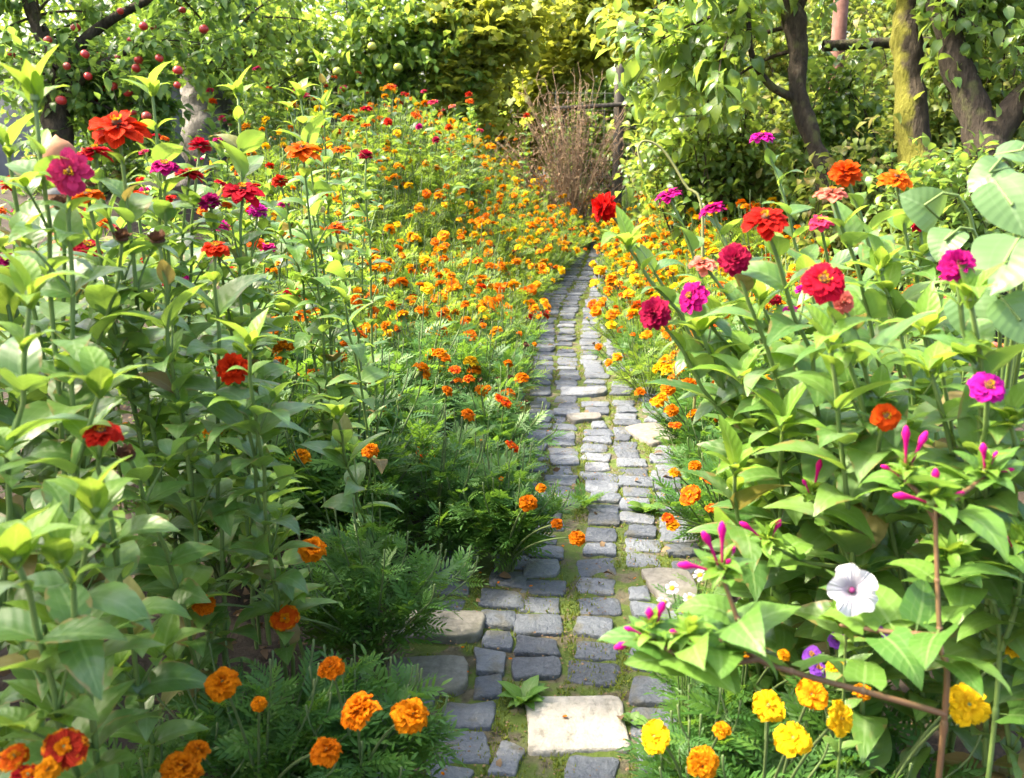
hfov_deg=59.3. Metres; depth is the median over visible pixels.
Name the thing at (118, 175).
zinnia plant
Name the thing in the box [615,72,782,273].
leafy shrub
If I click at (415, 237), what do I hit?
marigold plant
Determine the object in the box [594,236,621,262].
marigold plant
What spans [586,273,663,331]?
marigold plant
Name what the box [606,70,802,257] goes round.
leafy shrub
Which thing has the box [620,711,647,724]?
weed
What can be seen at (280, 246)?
zinnia plant
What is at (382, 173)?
marigold plant
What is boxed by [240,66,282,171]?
zinnia plant
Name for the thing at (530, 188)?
marigold plant
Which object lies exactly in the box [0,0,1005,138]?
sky
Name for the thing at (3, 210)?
zinnia plant
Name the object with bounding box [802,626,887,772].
violet plant
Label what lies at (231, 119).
zinnia plant
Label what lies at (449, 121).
marigold plant
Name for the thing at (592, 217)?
marigold plant
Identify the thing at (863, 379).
marigold plant
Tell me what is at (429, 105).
zinnia plant
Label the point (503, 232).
marigold plant
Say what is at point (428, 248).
marigold plant
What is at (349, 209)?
zinnia plant
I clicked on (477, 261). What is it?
marigold plant
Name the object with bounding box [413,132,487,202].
marigold plant
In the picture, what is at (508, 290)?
marigold plant
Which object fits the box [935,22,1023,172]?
leafy shrub
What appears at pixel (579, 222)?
marigold plant
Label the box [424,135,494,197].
marigold plant
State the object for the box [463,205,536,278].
marigold plant
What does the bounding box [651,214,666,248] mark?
marigold plant
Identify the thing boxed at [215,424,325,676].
zinnia plant
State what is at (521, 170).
marigold plant
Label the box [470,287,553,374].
marigold plant
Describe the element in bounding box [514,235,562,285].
marigold plant
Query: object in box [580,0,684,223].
grape vine
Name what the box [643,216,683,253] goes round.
marigold plant
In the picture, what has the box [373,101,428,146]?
marigold plant
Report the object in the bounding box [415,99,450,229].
zinnia plant
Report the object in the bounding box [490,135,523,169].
marigold plant
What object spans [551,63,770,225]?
wire fence
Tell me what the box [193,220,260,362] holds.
zinnia plant
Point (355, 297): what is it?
marigold plant
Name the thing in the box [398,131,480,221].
marigold plant
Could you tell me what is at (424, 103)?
marigold plant
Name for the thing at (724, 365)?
zinnia plant
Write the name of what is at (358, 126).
marigold plant
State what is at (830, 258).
zinnia plant
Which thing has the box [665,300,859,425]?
marigold plant
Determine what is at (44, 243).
zinnia plant
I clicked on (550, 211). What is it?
marigold plant
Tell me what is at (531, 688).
weed
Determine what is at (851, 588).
petunia plant
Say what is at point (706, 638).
four clock plant
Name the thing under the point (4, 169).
garden shed
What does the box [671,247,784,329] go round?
marigold plant
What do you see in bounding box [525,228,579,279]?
marigold plant
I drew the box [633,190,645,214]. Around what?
marigold plant
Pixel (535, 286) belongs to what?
marigold plant
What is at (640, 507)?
weed
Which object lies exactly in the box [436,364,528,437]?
marigold plant
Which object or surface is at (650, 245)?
marigold plant
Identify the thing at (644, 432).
flagstone
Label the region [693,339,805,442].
marigold plant
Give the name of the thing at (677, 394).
marigold plant
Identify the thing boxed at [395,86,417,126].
zinnia plant
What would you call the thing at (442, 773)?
fallen petals
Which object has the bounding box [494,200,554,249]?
marigold plant
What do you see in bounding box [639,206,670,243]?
marigold plant
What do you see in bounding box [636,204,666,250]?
marigold plant
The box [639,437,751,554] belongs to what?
marigold plant
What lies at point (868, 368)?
zinnia plant
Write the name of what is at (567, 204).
marigold plant
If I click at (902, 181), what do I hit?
zinnia plant
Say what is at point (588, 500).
weed
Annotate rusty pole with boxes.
[824,0,848,144]
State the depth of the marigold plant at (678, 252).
6.37 m
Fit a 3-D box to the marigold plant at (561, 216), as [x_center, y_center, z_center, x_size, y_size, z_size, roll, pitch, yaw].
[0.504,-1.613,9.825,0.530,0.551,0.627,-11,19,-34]
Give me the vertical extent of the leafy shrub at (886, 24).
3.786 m
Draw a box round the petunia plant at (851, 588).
[818,563,877,777]
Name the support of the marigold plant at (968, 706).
on the ground at (244, 646)
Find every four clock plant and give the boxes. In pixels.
[597,425,1023,777]
[739,459,905,688]
[901,515,1023,777]
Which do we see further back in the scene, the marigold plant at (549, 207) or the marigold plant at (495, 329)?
the marigold plant at (549, 207)
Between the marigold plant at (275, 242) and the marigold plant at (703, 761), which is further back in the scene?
the marigold plant at (275, 242)
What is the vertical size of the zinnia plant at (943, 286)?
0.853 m
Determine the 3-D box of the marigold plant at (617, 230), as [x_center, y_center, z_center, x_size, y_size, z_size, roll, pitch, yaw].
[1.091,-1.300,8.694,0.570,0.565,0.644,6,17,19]
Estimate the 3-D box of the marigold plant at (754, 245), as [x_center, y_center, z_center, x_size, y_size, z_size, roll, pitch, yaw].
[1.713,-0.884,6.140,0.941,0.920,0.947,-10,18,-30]
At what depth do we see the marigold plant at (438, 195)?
7.11 m
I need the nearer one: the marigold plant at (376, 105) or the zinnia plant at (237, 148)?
the zinnia plant at (237, 148)
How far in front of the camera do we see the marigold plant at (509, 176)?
9.79 m
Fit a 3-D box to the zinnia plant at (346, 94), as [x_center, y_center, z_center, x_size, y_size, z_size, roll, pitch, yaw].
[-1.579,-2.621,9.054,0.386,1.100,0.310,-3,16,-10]
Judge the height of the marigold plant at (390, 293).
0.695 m
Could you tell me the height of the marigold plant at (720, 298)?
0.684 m
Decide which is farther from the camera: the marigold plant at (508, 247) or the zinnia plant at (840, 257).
the marigold plant at (508, 247)
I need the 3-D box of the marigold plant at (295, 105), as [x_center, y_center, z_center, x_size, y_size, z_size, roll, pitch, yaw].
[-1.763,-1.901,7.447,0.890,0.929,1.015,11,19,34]
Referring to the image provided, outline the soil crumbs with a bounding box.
[398,333,702,777]
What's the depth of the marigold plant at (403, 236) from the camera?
6.23 m
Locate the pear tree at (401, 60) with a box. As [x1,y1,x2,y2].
[171,0,494,128]
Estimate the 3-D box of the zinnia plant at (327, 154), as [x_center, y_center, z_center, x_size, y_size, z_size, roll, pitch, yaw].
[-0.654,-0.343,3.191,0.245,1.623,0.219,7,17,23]
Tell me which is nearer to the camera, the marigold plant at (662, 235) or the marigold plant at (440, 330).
the marigold plant at (440, 330)
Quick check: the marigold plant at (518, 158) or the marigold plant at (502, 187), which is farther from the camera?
the marigold plant at (518, 158)
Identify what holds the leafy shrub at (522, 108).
on the ground at (244, 646)
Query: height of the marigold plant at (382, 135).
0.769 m
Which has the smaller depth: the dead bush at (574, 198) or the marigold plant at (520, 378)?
the marigold plant at (520, 378)
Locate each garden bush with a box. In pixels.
[0,91,200,196]
[234,59,363,171]
[344,73,505,148]
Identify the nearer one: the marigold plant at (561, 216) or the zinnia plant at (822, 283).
the zinnia plant at (822, 283)
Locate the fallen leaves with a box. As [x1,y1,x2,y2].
[0,300,1023,766]
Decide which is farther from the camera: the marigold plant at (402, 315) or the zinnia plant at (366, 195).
the marigold plant at (402, 315)
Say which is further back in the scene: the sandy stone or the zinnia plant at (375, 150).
the zinnia plant at (375, 150)
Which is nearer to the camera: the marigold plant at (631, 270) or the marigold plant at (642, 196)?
the marigold plant at (631, 270)
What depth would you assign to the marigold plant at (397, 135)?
7.78 m
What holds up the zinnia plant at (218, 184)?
on the ground at (244, 646)
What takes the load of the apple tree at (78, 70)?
on the ground at (244, 646)
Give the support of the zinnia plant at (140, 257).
on the ground at (244, 646)
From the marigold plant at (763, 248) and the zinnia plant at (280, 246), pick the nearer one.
the zinnia plant at (280, 246)
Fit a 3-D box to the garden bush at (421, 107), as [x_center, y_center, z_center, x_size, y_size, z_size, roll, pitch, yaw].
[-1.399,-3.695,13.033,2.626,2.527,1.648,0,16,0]
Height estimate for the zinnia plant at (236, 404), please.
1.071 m
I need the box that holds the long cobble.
[560,386,606,397]
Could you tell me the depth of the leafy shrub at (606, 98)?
14.77 m
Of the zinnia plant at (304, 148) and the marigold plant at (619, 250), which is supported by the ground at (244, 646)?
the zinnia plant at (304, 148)
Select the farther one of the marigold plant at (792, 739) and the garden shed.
the garden shed
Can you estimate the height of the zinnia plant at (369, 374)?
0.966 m
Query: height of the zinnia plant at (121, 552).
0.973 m
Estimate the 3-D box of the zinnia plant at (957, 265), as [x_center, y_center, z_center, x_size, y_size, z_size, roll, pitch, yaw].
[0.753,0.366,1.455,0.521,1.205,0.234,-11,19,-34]
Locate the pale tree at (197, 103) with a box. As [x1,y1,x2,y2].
[129,0,342,186]
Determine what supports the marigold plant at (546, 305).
on the path bed
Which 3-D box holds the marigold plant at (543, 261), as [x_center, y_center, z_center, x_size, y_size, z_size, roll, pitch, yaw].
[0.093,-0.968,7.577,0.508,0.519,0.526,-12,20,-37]
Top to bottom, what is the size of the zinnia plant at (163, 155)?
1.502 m
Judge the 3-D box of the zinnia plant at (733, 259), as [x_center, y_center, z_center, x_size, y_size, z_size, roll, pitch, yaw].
[0.561,0.285,1.675,0.488,1.241,0.226,-8,18,-26]
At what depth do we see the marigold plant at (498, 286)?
5.37 m
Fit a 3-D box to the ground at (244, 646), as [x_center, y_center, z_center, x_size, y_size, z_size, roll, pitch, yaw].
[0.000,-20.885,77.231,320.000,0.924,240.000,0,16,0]
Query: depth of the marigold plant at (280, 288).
4.50 m
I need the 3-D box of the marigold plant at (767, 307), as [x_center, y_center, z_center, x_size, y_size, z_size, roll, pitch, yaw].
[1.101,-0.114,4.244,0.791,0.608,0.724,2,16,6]
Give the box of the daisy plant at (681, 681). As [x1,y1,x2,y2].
[645,559,724,731]
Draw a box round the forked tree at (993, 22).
[874,0,1023,343]
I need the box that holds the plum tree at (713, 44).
[585,0,840,256]
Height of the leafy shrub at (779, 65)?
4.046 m
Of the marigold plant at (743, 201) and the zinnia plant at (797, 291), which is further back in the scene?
the marigold plant at (743, 201)
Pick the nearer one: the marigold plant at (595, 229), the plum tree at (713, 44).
the plum tree at (713, 44)
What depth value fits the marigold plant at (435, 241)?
5.86 m
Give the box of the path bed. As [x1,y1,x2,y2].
[375,244,762,777]
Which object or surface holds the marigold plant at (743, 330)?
on the ground at (244, 646)
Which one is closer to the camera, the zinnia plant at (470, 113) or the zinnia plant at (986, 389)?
the zinnia plant at (986, 389)
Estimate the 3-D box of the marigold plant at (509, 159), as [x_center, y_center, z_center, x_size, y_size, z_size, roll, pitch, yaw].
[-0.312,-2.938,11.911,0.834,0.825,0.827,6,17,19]
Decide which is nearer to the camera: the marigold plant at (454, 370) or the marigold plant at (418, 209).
the marigold plant at (454, 370)
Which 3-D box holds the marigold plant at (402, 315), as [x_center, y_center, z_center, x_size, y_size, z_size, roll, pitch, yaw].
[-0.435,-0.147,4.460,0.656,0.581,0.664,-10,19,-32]
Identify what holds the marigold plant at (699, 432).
on the ground at (244, 646)
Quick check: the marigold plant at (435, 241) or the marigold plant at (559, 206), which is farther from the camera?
the marigold plant at (559, 206)
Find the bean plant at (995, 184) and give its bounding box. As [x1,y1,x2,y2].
[899,140,1023,747]
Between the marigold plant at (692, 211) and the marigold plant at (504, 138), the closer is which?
the marigold plant at (692, 211)
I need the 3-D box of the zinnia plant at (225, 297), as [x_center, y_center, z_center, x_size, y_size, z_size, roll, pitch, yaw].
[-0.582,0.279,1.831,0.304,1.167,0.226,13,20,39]
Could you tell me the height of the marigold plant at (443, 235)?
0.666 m
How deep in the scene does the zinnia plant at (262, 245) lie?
3.28 m
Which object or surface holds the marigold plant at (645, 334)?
on the path bed
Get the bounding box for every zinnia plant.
[0,44,142,727]
[0,110,144,645]
[0,175,60,497]
[0,196,54,330]
[0,206,14,402]
[0,248,148,773]
[0,252,85,706]
[0,455,166,740]
[0,497,167,777]
[2,239,117,587]
[21,131,37,161]
[47,182,139,509]
[52,110,215,718]
[67,421,209,777]
[80,202,139,415]
[86,84,134,199]
[99,189,212,532]
[100,229,249,719]
[119,61,232,589]
[129,97,177,197]
[130,133,178,232]
[135,149,186,241]
[146,241,287,696]
[152,179,231,316]
[162,234,304,477]
[184,65,300,649]
[191,123,234,266]
[192,307,338,730]
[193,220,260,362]
[197,88,228,187]
[204,238,283,366]
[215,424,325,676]
[222,162,277,291]
[224,95,246,165]
[229,200,293,317]
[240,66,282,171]
[262,77,376,532]
[276,88,313,170]
[279,48,359,416]
[300,395,409,611]
[309,75,340,133]
[312,117,340,197]
[317,280,403,558]
[324,149,394,456]
[330,123,380,319]
[334,71,371,133]
[340,106,393,253]
[378,84,421,203]
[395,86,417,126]
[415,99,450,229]
[418,89,445,133]
[432,124,485,247]
[449,91,485,215]
[517,113,533,211]
[591,187,791,603]
[599,206,891,748]
[661,290,835,670]
[675,382,825,696]
[679,201,854,560]
[699,207,901,764]
[731,278,863,471]
[749,131,875,425]
[752,301,941,777]
[782,285,810,305]
[793,262,962,777]
[794,390,928,692]
[806,317,873,439]
[807,159,930,673]
[809,247,853,302]
[842,219,980,746]
[868,255,903,327]
[877,169,968,443]
[880,341,1023,777]
[892,275,951,378]
[899,363,1023,757]
[912,342,1023,545]
[913,248,1023,777]
[914,294,1023,428]
[915,279,956,342]
[964,291,1008,384]
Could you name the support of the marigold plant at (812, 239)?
on the ground at (244, 646)
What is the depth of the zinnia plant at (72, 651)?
1.09 m
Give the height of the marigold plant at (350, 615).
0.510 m
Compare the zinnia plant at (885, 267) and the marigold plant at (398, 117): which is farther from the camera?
the marigold plant at (398, 117)
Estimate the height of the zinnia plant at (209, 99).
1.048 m
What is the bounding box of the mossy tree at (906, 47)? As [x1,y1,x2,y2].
[808,0,939,345]
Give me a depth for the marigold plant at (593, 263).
8.29 m
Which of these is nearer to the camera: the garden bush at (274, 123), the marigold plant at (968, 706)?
the marigold plant at (968, 706)
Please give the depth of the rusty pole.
6.89 m
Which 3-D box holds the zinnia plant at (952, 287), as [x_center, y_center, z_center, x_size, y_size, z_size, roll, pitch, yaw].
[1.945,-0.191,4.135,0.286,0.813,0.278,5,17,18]
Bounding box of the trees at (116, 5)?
[0,0,930,195]
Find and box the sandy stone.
[566,412,600,424]
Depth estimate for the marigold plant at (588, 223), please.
10.93 m
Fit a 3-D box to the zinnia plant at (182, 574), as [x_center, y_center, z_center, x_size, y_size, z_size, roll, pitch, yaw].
[-0.619,0.300,1.703,0.232,1.199,0.440,0,16,0]
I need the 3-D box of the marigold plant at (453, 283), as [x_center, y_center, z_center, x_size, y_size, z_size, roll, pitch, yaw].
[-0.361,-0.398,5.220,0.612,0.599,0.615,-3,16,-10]
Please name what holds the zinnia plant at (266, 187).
on the ground at (244, 646)
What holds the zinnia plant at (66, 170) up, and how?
on the ground at (244, 646)
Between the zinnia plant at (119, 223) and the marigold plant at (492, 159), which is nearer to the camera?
the zinnia plant at (119, 223)
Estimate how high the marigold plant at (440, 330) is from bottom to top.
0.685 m
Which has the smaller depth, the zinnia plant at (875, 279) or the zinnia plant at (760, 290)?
the zinnia plant at (760, 290)
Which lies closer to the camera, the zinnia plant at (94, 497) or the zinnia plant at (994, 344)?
the zinnia plant at (94, 497)
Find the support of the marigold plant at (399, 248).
on the ground at (244, 646)
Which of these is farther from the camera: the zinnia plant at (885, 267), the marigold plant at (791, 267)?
the marigold plant at (791, 267)
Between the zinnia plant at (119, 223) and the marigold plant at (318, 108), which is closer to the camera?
the zinnia plant at (119, 223)
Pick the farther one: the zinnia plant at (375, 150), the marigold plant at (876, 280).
the zinnia plant at (375, 150)
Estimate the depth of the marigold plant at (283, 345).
2.97 m
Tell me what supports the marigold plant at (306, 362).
on the ground at (244, 646)
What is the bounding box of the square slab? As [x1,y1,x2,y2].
[525,695,630,756]
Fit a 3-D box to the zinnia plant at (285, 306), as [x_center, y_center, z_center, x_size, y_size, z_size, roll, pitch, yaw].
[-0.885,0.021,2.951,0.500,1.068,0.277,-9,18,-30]
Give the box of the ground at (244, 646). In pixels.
[0,150,1023,777]
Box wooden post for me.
[42,134,83,319]
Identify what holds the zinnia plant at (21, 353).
on the ground at (244, 646)
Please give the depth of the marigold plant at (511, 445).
3.25 m
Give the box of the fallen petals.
[441,313,678,774]
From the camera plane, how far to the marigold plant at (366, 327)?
3.91 m
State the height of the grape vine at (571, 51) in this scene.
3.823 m
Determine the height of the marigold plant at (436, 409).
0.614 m
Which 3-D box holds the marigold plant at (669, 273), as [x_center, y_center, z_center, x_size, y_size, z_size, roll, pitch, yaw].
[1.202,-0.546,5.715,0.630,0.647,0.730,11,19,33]
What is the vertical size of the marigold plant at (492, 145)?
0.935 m
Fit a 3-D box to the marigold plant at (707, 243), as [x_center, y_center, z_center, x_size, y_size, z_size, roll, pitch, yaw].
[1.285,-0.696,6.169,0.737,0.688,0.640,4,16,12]
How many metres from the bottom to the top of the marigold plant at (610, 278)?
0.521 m
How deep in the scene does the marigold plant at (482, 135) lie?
11.83 m
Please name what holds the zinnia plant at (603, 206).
on the ground at (244, 646)
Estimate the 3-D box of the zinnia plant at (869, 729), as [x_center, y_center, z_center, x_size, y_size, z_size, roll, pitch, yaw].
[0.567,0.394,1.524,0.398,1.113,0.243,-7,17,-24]
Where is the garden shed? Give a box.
[0,62,185,175]
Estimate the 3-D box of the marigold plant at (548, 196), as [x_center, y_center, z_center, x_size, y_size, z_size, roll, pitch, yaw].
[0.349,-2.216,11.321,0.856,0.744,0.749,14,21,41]
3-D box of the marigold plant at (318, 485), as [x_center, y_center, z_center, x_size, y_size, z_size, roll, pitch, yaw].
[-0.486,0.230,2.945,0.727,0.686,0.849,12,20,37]
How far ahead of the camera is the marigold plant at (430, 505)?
2.91 m
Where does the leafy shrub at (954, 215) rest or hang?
on the ground at (244, 646)
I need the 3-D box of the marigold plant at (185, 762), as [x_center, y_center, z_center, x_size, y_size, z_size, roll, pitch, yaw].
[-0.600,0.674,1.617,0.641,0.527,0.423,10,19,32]
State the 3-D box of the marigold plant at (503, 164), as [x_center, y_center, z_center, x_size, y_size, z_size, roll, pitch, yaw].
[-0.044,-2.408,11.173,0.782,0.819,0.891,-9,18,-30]
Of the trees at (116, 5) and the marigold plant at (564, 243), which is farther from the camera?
the trees at (116, 5)
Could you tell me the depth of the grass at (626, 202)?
16.54 m
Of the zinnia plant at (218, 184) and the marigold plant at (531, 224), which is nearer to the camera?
the zinnia plant at (218, 184)
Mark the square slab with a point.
(590, 724)
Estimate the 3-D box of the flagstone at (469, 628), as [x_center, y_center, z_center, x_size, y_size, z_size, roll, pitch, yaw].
[-0.215,0.681,2.560,0.283,0.055,0.157,0,16,0]
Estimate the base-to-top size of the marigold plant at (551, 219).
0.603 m
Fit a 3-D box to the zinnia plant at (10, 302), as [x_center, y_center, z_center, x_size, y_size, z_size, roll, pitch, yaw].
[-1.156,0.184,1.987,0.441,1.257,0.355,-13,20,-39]
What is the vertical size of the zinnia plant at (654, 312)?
1.222 m
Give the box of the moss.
[368,240,710,777]
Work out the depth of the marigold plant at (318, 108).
7.94 m
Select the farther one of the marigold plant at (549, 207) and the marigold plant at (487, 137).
the marigold plant at (487, 137)
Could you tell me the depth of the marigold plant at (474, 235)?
7.05 m
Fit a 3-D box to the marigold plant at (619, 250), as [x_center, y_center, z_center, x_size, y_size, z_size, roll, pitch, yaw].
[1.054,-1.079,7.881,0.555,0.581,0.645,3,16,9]
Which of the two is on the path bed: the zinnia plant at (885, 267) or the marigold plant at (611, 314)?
the marigold plant at (611, 314)
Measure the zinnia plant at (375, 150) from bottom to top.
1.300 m
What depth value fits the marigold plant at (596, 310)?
5.77 m
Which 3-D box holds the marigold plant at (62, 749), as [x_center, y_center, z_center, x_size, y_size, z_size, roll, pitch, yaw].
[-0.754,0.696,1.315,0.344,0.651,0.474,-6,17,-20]
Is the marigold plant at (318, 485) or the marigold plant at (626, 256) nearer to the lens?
the marigold plant at (318, 485)
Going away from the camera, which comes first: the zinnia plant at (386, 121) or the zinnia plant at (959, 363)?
the zinnia plant at (959, 363)
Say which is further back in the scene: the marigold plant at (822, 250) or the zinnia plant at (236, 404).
the marigold plant at (822, 250)
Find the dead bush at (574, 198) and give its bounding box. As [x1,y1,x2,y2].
[480,65,636,236]
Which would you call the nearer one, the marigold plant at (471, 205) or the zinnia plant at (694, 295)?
the zinnia plant at (694, 295)
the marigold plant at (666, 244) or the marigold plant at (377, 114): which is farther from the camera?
the marigold plant at (377, 114)
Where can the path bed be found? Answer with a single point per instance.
(573, 555)
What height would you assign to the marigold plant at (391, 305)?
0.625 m
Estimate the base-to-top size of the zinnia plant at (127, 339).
1.393 m
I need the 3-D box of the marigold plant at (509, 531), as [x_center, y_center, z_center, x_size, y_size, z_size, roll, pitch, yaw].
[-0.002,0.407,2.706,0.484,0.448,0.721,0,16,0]
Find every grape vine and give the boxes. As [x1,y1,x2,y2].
[407,0,579,155]
[506,0,624,187]
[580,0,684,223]
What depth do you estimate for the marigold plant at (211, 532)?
2.75 m
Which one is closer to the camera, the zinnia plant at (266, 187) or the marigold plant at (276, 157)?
the zinnia plant at (266, 187)
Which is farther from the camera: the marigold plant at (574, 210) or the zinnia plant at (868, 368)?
the marigold plant at (574, 210)
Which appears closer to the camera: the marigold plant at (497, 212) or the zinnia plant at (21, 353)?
the zinnia plant at (21, 353)
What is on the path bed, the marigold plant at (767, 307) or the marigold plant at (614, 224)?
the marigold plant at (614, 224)
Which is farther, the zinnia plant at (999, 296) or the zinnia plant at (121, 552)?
the zinnia plant at (999, 296)
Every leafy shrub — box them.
[481,34,599,176]
[536,54,664,198]
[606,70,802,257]
[613,108,666,227]
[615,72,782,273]
[678,0,896,164]
[755,29,896,234]
[760,0,950,244]
[771,89,966,288]
[847,0,1017,142]
[857,22,1023,210]
[863,103,1023,340]
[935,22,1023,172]
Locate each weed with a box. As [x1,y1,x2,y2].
[496,675,548,709]
[560,479,609,509]
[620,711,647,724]
[627,501,665,512]
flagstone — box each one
[384,610,485,651]
[386,655,468,698]
[625,422,674,446]
[641,567,698,607]
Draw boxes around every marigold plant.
[0,727,89,777]
[94,356,215,449]
[102,688,273,777]
[120,429,350,586]
[123,340,355,499]
[153,639,405,777]
[191,493,489,670]
[194,142,310,259]
[204,116,322,212]
[222,212,325,315]
[222,259,359,337]
[222,268,364,358]
[223,315,401,439]
[231,181,365,284]
[231,361,450,555]
[239,643,468,777]
[255,99,359,205]
[259,296,390,390]
[266,244,398,318]
[269,216,405,315]
[270,152,380,238]
[271,137,390,221]
[273,294,414,376]
[274,89,370,172]
[287,287,409,357]
[288,192,423,287]
[288,342,457,493]
[295,326,466,440]
[298,131,405,217]
[310,254,434,340]
[326,86,408,145]
[327,107,389,177]
[327,297,484,424]
[336,406,528,561]
[337,178,425,255]
[340,257,450,339]
[343,124,421,212]
[344,116,427,200]
[345,89,426,145]
[348,200,421,278]
[355,233,449,308]
[359,162,447,245]
[364,94,445,180]
[370,301,492,377]
[372,97,427,143]
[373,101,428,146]
[376,168,453,236]
[380,98,460,185]
[382,140,467,223]
[385,272,500,356]
[387,212,467,279]
[392,225,472,311]
[395,195,479,262]
[395,244,511,345]
[395,272,501,346]
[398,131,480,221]
[404,108,471,184]
[406,237,520,316]
[408,234,505,302]
[409,410,544,497]
[412,184,495,257]
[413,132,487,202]
[414,118,474,166]
[421,107,481,166]
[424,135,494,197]
[424,321,544,404]
[427,189,498,242]
[436,188,508,243]
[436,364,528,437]
[438,223,518,312]
[440,441,584,572]
[441,104,497,166]
[441,359,566,474]
[446,139,497,195]
[446,181,515,228]
[450,207,539,279]
[452,223,514,282]
[453,125,499,189]
[457,282,528,364]
[462,136,520,192]
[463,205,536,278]
[464,124,504,161]
[464,135,522,192]
[466,170,526,225]
[467,320,549,399]
[468,168,530,224]
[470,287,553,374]
[474,281,537,340]
[478,141,520,174]
[478,168,529,217]
[479,203,549,266]
[481,159,547,212]
[483,163,523,204]
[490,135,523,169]
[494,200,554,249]
[494,257,554,308]
[494,269,541,314]
[494,282,550,333]
[495,136,529,167]
[496,164,547,199]
[496,245,564,303]
[497,162,543,206]
[498,202,551,239]
[502,244,557,295]
[503,191,565,233]
[506,197,561,228]
[514,192,566,224]
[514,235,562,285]
[524,157,548,184]
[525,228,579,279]
[526,177,574,223]
[527,185,566,215]
[535,217,586,270]
[535,228,573,274]
[545,208,593,251]
[546,213,595,266]
[556,215,582,254]
[563,207,602,247]
[564,216,594,246]
[585,308,671,378]
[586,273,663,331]
[586,279,670,351]
[589,203,635,234]
[589,214,611,243]
[589,242,644,276]
[589,250,657,304]
[591,213,634,242]
[592,215,634,249]
[594,227,651,266]
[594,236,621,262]
[595,218,644,253]
[597,263,659,317]
[600,236,643,277]
[602,252,658,284]
[605,330,686,398]
[606,288,685,363]
[607,261,666,307]
[615,683,772,777]
[624,661,881,777]
[625,594,870,752]
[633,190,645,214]
[634,194,659,223]
[634,373,718,452]
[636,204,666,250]
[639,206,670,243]
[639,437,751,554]
[641,224,723,285]
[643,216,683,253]
[644,216,707,273]
[645,238,717,318]
[646,214,731,271]
[650,253,737,333]
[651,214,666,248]
[651,223,729,293]
[651,330,705,395]
[654,409,762,486]
[662,266,756,345]
[662,303,783,377]
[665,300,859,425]
[666,172,775,246]
[666,374,714,408]
[667,429,803,522]
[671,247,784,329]
[678,195,760,259]
[680,383,721,456]
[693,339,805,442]
[696,189,817,283]
[699,195,806,270]
[708,244,810,302]
[709,320,766,360]
[735,645,1019,777]
[742,225,822,292]
[749,235,844,309]
[749,272,874,336]
[769,308,918,381]
[785,238,849,274]
[795,249,896,288]
[851,268,920,292]
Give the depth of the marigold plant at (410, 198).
7.54 m
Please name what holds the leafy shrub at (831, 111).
on the ground at (244, 646)
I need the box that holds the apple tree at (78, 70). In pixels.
[0,0,267,170]
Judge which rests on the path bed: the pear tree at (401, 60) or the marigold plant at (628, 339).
the marigold plant at (628, 339)
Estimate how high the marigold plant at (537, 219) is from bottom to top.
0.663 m
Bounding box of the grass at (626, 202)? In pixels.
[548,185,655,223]
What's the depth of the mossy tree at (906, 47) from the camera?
5.43 m
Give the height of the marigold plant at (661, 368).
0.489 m
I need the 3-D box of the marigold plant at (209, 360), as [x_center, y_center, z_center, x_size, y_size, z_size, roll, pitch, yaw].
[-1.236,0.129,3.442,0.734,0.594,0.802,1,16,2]
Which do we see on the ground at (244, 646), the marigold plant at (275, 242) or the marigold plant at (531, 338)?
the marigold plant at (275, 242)
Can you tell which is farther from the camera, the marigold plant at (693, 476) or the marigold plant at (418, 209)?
the marigold plant at (418, 209)
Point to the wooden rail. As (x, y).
(845, 44)
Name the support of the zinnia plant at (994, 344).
on the ground at (244, 646)
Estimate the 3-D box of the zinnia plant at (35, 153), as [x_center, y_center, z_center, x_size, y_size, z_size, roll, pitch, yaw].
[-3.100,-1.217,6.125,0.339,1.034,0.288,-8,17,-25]
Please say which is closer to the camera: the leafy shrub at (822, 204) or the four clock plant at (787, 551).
the four clock plant at (787, 551)
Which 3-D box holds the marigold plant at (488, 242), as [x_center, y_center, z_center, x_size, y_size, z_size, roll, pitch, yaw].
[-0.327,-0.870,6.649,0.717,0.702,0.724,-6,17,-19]
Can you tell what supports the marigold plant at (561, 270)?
on the path bed
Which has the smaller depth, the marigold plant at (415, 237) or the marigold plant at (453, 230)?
the marigold plant at (415, 237)
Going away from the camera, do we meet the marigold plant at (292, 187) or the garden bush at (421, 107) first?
the marigold plant at (292, 187)
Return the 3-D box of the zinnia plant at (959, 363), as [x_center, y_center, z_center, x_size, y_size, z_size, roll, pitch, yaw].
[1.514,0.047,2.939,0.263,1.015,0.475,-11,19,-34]
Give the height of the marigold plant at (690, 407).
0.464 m
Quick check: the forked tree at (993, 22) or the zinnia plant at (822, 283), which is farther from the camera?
the forked tree at (993, 22)
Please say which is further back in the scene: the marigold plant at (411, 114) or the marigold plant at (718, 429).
the marigold plant at (411, 114)
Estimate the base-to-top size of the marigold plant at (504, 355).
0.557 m
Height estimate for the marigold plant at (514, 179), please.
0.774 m
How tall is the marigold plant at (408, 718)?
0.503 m
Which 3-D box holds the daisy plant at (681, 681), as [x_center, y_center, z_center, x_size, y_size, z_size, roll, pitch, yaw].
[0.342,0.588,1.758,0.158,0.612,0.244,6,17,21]
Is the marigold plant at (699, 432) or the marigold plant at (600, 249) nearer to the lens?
the marigold plant at (699, 432)
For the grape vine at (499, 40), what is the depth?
11.59 m
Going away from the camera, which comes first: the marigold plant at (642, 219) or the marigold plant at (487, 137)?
the marigold plant at (642, 219)
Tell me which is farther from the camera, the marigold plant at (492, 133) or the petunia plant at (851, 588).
the marigold plant at (492, 133)
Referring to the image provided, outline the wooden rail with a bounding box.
[821,37,964,51]
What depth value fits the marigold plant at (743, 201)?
6.70 m

